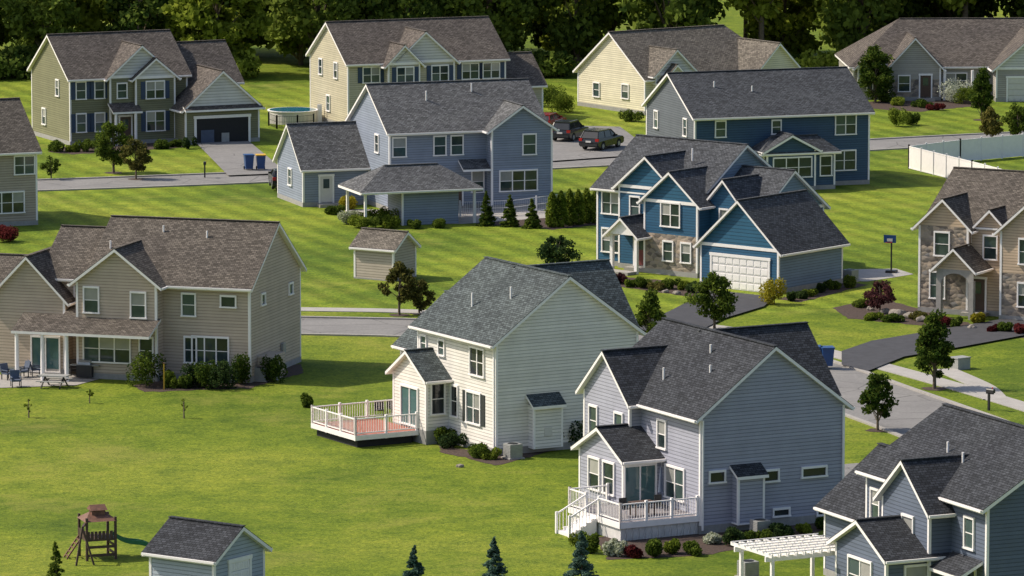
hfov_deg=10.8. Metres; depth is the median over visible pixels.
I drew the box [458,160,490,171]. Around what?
porch trim
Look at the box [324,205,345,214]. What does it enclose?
shrub
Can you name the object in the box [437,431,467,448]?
shrub
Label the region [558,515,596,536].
stairs
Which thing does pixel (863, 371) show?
kerb
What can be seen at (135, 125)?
column
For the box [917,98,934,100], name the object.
door step
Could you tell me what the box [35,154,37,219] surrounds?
corner boards
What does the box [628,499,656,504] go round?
patio table
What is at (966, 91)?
shrub
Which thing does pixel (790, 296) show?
shrub
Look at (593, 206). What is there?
arborvitae
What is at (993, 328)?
flowering shrub
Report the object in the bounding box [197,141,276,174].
driveway
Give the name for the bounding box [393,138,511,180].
window glass
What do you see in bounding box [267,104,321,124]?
swimming pool
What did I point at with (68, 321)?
porch roof
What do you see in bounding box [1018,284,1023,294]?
window glass
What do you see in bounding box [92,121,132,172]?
maple tree
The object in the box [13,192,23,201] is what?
window glass
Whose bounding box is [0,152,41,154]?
gutter
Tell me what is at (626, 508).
chair seat
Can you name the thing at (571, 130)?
parked suv
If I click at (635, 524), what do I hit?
deck rim
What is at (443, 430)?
shrub
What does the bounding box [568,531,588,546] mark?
shrub
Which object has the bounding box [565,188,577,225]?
arborvitae
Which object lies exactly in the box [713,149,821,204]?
gable wall
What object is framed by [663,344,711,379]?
vent pipe
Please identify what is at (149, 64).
roof edge
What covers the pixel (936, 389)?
garden bed
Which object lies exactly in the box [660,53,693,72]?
gable wall
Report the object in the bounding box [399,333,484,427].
window frames
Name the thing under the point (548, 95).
shrub
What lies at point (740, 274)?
garage door
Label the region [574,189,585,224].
arborvitae
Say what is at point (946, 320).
flowering shrub
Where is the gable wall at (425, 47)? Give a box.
[391,35,451,62]
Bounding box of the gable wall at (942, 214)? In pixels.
[919,203,1023,233]
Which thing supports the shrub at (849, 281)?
on the garden bed at (829, 292)
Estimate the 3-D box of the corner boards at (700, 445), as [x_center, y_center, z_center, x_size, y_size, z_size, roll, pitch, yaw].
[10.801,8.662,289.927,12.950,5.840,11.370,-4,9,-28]
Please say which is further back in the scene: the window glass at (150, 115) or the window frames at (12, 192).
the window glass at (150, 115)
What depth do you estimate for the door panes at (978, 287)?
364.13 m
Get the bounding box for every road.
[37,133,1021,189]
[301,318,952,434]
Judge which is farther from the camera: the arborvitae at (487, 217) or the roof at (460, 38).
the roof at (460, 38)
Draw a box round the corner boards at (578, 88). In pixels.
[577,70,656,110]
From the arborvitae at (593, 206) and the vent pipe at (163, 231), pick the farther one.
the arborvitae at (593, 206)
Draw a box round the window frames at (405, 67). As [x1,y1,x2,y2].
[318,58,500,111]
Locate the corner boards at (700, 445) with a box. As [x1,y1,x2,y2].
[579,389,844,525]
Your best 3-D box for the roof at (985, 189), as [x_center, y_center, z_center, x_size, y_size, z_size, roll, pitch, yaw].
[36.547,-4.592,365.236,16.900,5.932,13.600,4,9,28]
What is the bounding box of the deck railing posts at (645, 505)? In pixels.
[568,483,698,522]
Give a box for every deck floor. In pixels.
[314,418,414,435]
[571,503,694,522]
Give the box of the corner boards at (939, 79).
[853,67,997,97]
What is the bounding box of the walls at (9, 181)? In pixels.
[0,156,35,221]
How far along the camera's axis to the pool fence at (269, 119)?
481.42 m
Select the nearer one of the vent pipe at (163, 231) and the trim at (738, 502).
the trim at (738, 502)
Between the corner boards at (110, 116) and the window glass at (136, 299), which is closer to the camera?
the window glass at (136, 299)
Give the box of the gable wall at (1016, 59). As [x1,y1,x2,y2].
[1000,46,1023,66]
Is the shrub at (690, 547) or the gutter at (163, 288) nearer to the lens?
the shrub at (690, 547)
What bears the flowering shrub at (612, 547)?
on the garden bed at (714, 548)
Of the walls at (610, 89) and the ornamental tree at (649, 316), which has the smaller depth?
the ornamental tree at (649, 316)
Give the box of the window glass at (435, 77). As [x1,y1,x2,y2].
[319,59,498,109]
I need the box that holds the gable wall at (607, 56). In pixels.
[578,36,797,77]
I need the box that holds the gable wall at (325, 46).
[310,27,342,61]
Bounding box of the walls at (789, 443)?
[580,389,841,524]
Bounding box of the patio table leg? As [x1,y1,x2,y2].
[630,503,654,516]
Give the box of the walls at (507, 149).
[278,120,550,206]
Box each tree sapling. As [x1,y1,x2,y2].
[23,399,31,417]
[86,389,93,402]
[181,399,188,418]
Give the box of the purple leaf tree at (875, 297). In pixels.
[862,280,896,310]
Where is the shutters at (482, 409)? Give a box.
[462,390,484,426]
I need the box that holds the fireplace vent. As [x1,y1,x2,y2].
[544,427,551,435]
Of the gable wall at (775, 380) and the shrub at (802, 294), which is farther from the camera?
the shrub at (802, 294)
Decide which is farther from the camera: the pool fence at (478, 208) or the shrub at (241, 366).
the pool fence at (478, 208)
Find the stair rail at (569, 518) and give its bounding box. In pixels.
[555,495,597,537]
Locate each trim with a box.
[11,319,160,339]
[108,105,262,113]
[110,75,174,78]
[193,114,250,141]
[390,59,454,64]
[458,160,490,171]
[526,396,566,409]
[533,407,562,448]
[618,184,823,252]
[709,252,770,288]
[729,465,768,479]
[731,478,764,524]
[929,562,982,575]
[996,67,1023,69]
[1006,76,1023,101]
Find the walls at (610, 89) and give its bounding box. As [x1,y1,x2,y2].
[579,70,661,110]
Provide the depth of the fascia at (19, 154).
411.26 m
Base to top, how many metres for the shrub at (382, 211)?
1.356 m
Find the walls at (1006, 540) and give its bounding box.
[825,478,1023,575]
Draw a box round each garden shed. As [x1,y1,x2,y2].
[141,516,272,575]
[349,227,420,280]
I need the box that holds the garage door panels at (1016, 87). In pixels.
[1009,79,1023,100]
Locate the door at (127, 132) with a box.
[120,117,130,137]
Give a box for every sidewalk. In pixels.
[301,307,1023,411]
[937,368,1006,398]
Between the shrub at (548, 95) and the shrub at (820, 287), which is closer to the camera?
the shrub at (820, 287)
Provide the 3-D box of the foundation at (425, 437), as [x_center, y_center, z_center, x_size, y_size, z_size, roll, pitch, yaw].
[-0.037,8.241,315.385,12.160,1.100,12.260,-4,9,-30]
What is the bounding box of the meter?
[281,342,285,353]
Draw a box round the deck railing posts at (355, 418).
[311,400,417,436]
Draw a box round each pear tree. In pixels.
[857,372,898,429]
[914,308,954,388]
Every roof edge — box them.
[5,222,304,303]
[29,36,264,111]
[274,84,555,170]
[306,23,545,85]
[385,267,645,381]
[572,346,853,461]
[575,33,800,83]
[590,145,849,254]
[644,73,867,154]
[815,460,1023,561]
[835,42,1020,70]
[915,199,1023,272]
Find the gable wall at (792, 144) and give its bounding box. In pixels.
[660,81,814,151]
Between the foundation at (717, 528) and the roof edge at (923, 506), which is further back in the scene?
the foundation at (717, 528)
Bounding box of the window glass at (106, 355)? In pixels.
[75,284,291,363]
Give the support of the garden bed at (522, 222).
on the ground
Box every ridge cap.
[0,215,279,255]
[46,29,224,70]
[286,78,527,123]
[325,16,531,52]
[404,256,609,350]
[595,317,808,426]
[608,24,781,64]
[619,134,807,217]
[666,66,847,136]
[854,403,1023,519]
[866,17,1023,46]
[940,166,1023,247]
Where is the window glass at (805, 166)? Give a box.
[655,115,854,175]
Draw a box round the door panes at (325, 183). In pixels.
[323,179,328,187]
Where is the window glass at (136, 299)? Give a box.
[84,288,144,349]
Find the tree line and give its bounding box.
[0,0,1023,64]
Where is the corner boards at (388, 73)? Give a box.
[310,54,542,114]
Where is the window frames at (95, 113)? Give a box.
[41,79,165,132]
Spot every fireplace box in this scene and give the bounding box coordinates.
[528,405,560,448]
[732,475,762,523]
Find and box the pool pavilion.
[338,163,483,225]
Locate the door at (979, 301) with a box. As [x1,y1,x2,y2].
[974,279,984,311]
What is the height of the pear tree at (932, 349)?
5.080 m
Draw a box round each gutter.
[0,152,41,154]
[55,279,250,305]
[69,75,265,112]
[301,129,559,171]
[347,59,547,86]
[391,326,491,383]
[572,71,656,84]
[590,187,850,256]
[623,396,854,464]
[694,112,874,155]
[813,471,981,563]
[850,67,991,71]
[911,227,997,274]
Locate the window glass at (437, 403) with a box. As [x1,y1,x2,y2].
[432,348,482,415]
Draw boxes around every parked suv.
[553,119,588,140]
[579,127,623,149]
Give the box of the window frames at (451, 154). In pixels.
[287,133,538,192]
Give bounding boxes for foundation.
[0,220,37,225]
[0,357,300,382]
[34,131,259,144]
[277,193,548,209]
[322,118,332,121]
[394,422,576,455]
[577,102,645,114]
[578,495,822,533]
[596,259,842,293]
[811,180,869,189]
[823,568,834,575]
[866,95,1023,101]
[918,307,1023,319]
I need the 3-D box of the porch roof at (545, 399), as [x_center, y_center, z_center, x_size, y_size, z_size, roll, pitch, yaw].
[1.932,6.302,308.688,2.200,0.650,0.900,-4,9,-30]
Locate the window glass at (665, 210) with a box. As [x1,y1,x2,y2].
[603,193,725,252]
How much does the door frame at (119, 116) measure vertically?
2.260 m
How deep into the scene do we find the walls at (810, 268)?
377.13 m
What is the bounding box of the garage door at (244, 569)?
[231,559,248,575]
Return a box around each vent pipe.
[110,225,207,248]
[471,287,511,306]
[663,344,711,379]
[947,442,963,462]
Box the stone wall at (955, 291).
[920,225,1023,316]
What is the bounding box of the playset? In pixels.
[63,504,148,565]
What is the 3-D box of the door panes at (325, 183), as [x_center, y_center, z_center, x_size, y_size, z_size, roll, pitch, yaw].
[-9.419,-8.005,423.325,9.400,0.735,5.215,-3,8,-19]
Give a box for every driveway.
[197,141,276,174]
[553,126,633,160]
[639,290,767,329]
[842,319,1023,370]
[844,463,858,476]
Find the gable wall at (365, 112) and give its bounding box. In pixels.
[278,91,550,165]
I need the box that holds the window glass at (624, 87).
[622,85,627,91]
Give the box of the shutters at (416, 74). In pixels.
[358,62,503,82]
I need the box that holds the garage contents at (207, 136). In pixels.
[201,130,213,142]
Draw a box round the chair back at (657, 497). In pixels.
[619,494,661,506]
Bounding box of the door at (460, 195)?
[459,191,461,205]
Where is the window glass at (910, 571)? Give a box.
[861,490,926,575]
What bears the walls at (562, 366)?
on the ground
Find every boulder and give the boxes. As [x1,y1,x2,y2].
[879,308,889,313]
[889,309,906,314]
[903,312,913,318]
[916,316,924,321]
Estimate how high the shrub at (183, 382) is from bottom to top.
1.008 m
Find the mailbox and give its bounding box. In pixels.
[986,387,994,410]
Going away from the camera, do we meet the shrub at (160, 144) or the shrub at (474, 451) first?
the shrub at (474, 451)
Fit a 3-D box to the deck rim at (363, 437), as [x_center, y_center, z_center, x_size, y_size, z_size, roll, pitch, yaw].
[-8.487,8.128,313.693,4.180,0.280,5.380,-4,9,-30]
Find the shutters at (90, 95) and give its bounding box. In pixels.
[71,81,169,132]
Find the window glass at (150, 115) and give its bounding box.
[43,81,163,121]
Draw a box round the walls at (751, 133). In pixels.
[696,115,867,185]
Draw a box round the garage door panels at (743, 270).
[713,256,767,291]
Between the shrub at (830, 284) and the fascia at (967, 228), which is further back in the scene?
the shrub at (830, 284)
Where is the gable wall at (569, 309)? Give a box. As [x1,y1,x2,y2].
[394,281,636,376]
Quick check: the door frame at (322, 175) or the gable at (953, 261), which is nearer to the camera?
the gable at (953, 261)
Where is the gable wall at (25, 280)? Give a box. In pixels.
[0,231,299,299]
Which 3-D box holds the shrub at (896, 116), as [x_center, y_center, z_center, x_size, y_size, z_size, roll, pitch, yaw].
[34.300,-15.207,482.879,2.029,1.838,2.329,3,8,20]
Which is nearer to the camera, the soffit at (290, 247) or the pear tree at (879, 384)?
the pear tree at (879, 384)
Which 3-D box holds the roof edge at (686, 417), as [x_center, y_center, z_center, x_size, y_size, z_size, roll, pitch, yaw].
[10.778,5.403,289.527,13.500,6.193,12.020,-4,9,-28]
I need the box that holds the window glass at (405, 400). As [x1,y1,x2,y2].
[402,386,416,424]
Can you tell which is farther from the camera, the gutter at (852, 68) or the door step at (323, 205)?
the gutter at (852, 68)
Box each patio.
[0,372,99,387]
[345,207,545,223]
[858,269,911,280]
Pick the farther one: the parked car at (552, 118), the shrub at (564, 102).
the shrub at (564, 102)
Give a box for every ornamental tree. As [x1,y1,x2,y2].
[40,155,60,177]
[118,138,152,178]
[377,261,419,314]
[410,279,435,312]
[535,235,582,263]
[634,287,666,332]
[683,271,738,328]
[857,44,894,101]
[968,66,993,119]
[978,106,1003,136]
[1000,102,1023,134]
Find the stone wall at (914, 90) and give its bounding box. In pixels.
[888,79,938,96]
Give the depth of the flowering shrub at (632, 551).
276.68 m
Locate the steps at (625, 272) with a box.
[614,269,635,275]
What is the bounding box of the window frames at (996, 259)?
[928,231,1023,307]
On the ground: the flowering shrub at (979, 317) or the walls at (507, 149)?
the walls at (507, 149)
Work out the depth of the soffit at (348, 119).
427.70 m
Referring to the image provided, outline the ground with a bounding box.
[0,0,1023,575]
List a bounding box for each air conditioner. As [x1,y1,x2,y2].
[254,367,267,381]
[501,442,524,459]
[734,559,758,575]
[749,518,770,531]
[843,269,859,281]
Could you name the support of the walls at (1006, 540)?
on the ground
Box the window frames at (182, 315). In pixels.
[30,281,293,372]
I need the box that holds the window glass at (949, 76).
[946,74,954,79]
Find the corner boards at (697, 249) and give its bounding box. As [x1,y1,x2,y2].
[596,187,842,285]
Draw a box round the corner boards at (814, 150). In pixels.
[646,105,869,185]
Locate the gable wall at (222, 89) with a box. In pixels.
[114,48,255,105]
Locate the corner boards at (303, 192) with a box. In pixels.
[277,120,552,204]
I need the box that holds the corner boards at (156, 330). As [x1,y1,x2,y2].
[63,268,300,376]
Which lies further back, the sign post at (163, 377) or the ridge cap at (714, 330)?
the sign post at (163, 377)
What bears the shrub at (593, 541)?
on the ground
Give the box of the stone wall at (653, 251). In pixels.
[645,232,700,272]
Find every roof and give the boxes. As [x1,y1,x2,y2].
[0,98,41,152]
[0,216,278,302]
[11,304,159,336]
[47,30,243,110]
[108,102,262,112]
[286,79,547,169]
[326,17,546,85]
[392,258,639,380]
[459,158,490,169]
[526,392,565,406]
[591,135,848,253]
[597,319,840,461]
[609,25,779,82]
[667,67,874,153]
[730,462,768,476]
[815,405,1023,560]
[835,18,1023,69]
[926,168,1023,271]
[930,551,982,575]
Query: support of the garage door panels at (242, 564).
in the garden shed at (179, 546)
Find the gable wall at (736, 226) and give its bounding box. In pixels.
[621,161,772,248]
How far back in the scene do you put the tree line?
531.63 m
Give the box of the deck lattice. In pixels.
[620,522,697,540]
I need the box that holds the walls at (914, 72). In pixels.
[839,60,1023,97]
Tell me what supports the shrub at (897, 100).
on the garden bed at (884, 105)
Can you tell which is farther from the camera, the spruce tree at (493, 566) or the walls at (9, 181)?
the walls at (9, 181)
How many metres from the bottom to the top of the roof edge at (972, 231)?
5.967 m
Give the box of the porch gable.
[609,222,631,235]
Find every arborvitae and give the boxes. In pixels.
[476,190,496,226]
[499,194,519,227]
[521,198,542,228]
[544,191,558,226]
[555,190,569,226]
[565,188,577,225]
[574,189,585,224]
[581,187,592,222]
[587,191,595,222]
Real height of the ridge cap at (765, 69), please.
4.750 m
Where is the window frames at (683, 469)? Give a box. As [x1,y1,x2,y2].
[586,403,827,517]
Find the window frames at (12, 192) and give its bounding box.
[0,155,35,213]
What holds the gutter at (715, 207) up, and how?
attached to the soffit at (607, 234)
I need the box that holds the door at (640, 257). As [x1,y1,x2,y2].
[639,249,642,266]
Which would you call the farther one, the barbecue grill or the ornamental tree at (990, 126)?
the ornamental tree at (990, 126)
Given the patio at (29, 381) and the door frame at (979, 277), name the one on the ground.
the patio at (29, 381)
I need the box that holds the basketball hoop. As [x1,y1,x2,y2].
[884,235,897,272]
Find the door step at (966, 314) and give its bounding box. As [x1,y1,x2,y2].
[960,312,988,316]
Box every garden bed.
[49,143,182,153]
[133,364,303,391]
[389,314,408,316]
[437,444,553,464]
[476,218,595,229]
[599,523,822,559]
[620,277,699,295]
[780,282,865,301]
[833,301,1023,337]
[865,428,884,431]
[869,99,974,111]
[922,387,946,390]
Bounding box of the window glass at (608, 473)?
[589,407,682,498]
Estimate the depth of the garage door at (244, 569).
265.86 m
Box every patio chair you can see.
[0,363,13,380]
[10,370,21,387]
[19,360,30,376]
[28,360,40,375]
[69,359,75,375]
[374,400,383,415]
[387,398,392,413]
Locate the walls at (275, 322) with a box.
[0,268,299,376]
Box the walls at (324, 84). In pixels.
[311,54,541,120]
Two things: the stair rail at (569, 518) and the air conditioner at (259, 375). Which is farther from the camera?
the air conditioner at (259, 375)
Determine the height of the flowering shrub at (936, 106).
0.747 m
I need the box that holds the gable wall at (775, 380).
[580,351,843,457]
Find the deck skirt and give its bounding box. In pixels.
[571,514,697,540]
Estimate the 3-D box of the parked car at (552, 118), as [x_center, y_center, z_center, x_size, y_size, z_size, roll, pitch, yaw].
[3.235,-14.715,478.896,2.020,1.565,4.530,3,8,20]
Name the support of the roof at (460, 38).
on the soffit at (316, 40)
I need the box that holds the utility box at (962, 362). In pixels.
[950,355,970,369]
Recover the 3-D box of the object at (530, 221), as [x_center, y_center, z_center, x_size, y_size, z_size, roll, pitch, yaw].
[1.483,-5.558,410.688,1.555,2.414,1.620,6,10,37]
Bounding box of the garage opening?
[197,117,247,142]
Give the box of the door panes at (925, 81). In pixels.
[923,78,927,85]
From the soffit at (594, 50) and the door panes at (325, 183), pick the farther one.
the soffit at (594, 50)
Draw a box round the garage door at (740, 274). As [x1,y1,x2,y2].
[712,255,767,291]
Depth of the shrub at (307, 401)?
325.13 m
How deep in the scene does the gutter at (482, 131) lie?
421.62 m
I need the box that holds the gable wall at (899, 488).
[836,469,1023,555]
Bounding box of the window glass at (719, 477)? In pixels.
[711,467,824,515]
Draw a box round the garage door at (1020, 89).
[1008,78,1023,101]
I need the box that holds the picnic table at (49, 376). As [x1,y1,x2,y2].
[36,373,72,388]
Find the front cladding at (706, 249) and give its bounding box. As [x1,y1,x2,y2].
[702,245,776,285]
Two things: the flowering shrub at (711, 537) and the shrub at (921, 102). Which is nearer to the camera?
the flowering shrub at (711, 537)
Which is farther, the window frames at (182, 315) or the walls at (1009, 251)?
the walls at (1009, 251)
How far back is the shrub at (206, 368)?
332.23 m
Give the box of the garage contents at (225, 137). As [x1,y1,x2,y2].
[221,133,228,141]
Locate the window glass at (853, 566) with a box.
[849,504,973,575]
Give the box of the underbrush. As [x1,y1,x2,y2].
[0,43,838,79]
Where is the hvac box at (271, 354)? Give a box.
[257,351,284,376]
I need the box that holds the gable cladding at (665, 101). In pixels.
[646,78,693,138]
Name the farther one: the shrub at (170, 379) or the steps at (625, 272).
the steps at (625, 272)
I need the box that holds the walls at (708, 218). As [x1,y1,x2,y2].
[598,187,822,263]
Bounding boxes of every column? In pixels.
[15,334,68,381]
[115,113,136,145]
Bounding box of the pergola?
[731,533,834,575]
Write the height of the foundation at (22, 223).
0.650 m
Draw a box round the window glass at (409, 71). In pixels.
[334,63,498,74]
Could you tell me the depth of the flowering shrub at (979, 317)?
359.84 m
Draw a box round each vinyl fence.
[908,133,1023,168]
[909,146,999,177]
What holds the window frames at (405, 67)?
attached to the walls at (324, 84)
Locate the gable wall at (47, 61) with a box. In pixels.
[32,41,64,76]
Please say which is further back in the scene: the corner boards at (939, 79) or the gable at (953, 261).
the corner boards at (939, 79)
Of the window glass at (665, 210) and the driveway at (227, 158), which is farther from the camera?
the driveway at (227, 158)
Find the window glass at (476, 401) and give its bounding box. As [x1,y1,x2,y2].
[474,394,478,408]
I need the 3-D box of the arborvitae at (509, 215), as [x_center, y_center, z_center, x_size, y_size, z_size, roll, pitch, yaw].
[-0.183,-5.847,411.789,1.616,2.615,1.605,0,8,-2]
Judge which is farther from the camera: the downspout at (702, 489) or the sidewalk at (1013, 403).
the sidewalk at (1013, 403)
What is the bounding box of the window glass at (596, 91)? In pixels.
[594,83,627,97]
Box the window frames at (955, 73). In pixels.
[866,72,966,91]
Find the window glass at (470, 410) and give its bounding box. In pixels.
[421,336,478,423]
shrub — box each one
[0,224,18,241]
[48,139,64,151]
[65,143,80,151]
[75,139,96,150]
[125,349,166,385]
[153,139,169,149]
[165,369,177,388]
[168,139,182,146]
[177,374,194,388]
[180,362,207,387]
[182,136,196,148]
[190,360,223,388]
[208,360,239,388]
[231,352,250,383]
[259,354,287,382]
[300,392,313,407]
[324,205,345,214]
[337,210,360,223]
[338,195,357,209]
[347,214,366,227]
[359,215,384,226]
[360,208,380,216]
[375,206,399,224]
[382,214,401,228]
[406,219,421,228]
[432,218,445,228]
[433,426,456,443]
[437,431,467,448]
[467,442,489,458]
[481,447,501,459]
[543,84,566,106]
[547,93,574,112]
[563,420,582,444]
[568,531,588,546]
[579,532,599,553]
[602,538,627,556]
[615,272,627,283]
[618,109,643,121]
[623,544,643,558]
[624,279,637,286]
[635,276,652,287]
[645,538,663,556]
[646,282,664,290]
[654,277,681,288]
[663,538,680,553]
[677,280,689,289]
[682,540,702,556]
[684,280,696,292]
[702,531,721,543]
[721,526,745,545]
[743,530,756,541]
[756,529,772,540]
[758,277,787,304]
[769,522,795,538]
[786,291,795,300]
[795,522,812,533]
[796,290,807,298]
[802,288,818,296]
[814,516,823,529]
[816,283,826,292]
[823,278,841,289]
[843,274,856,287]
[852,298,867,307]
[863,312,883,320]
[878,91,895,101]
[880,312,904,321]
[888,107,911,125]
[890,96,904,105]
[904,112,920,124]
[908,311,927,320]
[910,98,933,107]
[925,103,945,109]
[937,77,973,101]
[940,316,950,325]
[950,316,962,326]
[952,84,976,103]
[969,312,985,323]
[986,324,998,331]
[996,321,1013,330]
[1013,323,1023,333]
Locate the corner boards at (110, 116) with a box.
[31,69,259,141]
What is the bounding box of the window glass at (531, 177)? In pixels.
[289,135,536,191]
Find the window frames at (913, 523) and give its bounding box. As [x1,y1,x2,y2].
[847,487,976,575]
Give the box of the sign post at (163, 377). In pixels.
[163,363,164,389]
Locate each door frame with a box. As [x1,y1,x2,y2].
[118,115,132,135]
[318,174,463,205]
[919,74,932,97]
[974,276,986,311]
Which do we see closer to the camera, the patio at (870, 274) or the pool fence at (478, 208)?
the patio at (870, 274)
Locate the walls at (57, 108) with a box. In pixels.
[32,69,257,140]
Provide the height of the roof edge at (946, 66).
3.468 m
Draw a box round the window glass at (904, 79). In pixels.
[867,74,965,90]
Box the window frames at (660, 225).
[600,191,727,263]
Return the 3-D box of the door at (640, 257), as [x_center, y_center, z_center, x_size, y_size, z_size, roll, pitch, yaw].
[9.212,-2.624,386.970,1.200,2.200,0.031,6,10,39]
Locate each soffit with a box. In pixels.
[0,226,305,286]
[27,37,258,104]
[273,87,557,161]
[306,24,458,67]
[386,280,644,373]
[572,350,851,449]
[573,34,798,72]
[603,148,828,247]
[642,76,811,147]
[828,465,901,544]
[913,202,1022,271]
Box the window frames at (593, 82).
[592,81,628,99]
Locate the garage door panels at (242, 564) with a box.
[231,560,248,575]
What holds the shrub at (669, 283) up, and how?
on the garden bed at (683, 292)
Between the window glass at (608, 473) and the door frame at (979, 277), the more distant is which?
the door frame at (979, 277)
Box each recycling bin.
[243,154,254,168]
[255,154,265,168]
[821,346,834,365]
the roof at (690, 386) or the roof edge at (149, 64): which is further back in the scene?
the roof edge at (149, 64)
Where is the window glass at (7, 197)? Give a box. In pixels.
[0,156,33,212]
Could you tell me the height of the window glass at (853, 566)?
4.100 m
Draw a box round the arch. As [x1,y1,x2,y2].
[936,269,973,281]
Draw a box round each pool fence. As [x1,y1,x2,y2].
[268,112,313,128]
[459,194,557,216]
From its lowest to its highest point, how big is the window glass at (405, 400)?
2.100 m
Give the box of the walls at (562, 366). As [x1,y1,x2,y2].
[393,331,637,448]
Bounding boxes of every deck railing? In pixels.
[312,399,415,433]
[570,485,696,520]
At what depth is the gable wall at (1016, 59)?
503.90 m
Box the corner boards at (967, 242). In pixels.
[918,225,1001,314]
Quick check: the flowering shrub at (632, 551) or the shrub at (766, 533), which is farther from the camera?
the shrub at (766, 533)
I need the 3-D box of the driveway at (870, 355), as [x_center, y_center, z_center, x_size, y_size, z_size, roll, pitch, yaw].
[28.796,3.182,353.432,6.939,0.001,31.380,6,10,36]
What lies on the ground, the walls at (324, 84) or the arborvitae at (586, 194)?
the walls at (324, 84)
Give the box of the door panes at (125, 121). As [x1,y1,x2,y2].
[123,119,127,127]
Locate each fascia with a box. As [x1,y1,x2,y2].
[0,153,41,155]
[0,223,306,306]
[27,35,264,113]
[272,85,557,172]
[305,22,547,87]
[385,277,646,384]
[571,347,853,465]
[573,32,800,85]
[592,145,847,257]
[641,74,874,156]
[815,461,1023,564]
[835,38,1023,72]
[912,200,1023,275]
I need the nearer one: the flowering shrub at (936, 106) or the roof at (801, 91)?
the roof at (801, 91)
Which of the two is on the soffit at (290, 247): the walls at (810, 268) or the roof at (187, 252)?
the roof at (187, 252)
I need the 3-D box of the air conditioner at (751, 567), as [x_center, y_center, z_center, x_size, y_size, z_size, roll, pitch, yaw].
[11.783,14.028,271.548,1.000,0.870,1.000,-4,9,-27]
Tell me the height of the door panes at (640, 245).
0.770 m
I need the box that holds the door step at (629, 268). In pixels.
[624,266,642,271]
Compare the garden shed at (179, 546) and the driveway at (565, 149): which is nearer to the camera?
the garden shed at (179, 546)
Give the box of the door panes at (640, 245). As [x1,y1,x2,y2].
[639,241,642,249]
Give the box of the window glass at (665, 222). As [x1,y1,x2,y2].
[603,192,689,262]
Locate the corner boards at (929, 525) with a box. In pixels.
[823,477,989,575]
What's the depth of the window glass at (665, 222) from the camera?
384.36 m
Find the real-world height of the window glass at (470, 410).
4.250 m
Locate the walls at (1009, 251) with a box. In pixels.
[971,231,1023,310]
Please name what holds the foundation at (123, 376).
on the ground
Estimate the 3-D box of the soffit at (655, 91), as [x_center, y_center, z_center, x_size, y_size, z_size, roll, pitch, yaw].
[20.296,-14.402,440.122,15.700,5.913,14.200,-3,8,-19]
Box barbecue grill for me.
[70,359,99,377]
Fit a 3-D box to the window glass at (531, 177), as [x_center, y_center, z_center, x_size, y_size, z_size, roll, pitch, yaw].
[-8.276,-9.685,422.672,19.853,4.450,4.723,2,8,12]
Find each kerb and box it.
[37,131,1023,179]
[38,147,907,191]
[301,316,1008,420]
[301,333,901,436]
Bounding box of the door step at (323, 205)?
[317,203,468,209]
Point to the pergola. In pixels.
(813, 546)
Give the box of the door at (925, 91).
[920,76,930,97]
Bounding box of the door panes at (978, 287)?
[975,282,980,293]
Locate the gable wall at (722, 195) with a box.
[710,184,734,204]
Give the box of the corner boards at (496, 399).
[393,331,638,447]
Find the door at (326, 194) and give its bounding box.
[320,176,332,202]
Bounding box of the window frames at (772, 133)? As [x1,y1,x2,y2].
[653,110,856,177]
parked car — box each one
[268,168,276,188]
[544,112,566,124]
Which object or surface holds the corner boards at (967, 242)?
on the foundation at (953, 311)
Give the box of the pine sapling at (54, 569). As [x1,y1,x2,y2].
[45,541,64,575]
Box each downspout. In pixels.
[493,336,637,447]
[701,408,844,530]
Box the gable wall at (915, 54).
[859,40,939,67]
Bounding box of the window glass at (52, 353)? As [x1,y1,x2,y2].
[32,337,58,368]
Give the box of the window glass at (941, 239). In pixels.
[931,233,1023,305]
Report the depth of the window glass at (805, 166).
435.69 m
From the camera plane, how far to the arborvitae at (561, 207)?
411.01 m
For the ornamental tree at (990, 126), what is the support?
on the ground
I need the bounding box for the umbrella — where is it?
[658,467,663,510]
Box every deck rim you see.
[311,423,418,440]
[568,507,698,528]
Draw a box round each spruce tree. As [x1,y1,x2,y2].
[402,544,425,575]
[482,536,507,575]
[563,530,598,575]
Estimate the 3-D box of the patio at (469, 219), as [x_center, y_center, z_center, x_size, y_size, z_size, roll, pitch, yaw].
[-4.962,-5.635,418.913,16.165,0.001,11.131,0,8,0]
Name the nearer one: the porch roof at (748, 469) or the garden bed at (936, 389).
the porch roof at (748, 469)
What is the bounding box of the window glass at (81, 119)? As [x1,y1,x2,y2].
[43,82,163,131]
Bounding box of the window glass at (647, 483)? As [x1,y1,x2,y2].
[626,465,654,506]
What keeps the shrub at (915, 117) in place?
on the ground
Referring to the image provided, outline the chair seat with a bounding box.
[622,504,665,509]
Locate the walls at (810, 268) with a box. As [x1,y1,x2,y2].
[780,248,841,288]
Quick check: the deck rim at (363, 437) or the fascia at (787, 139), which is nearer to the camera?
the deck rim at (363, 437)

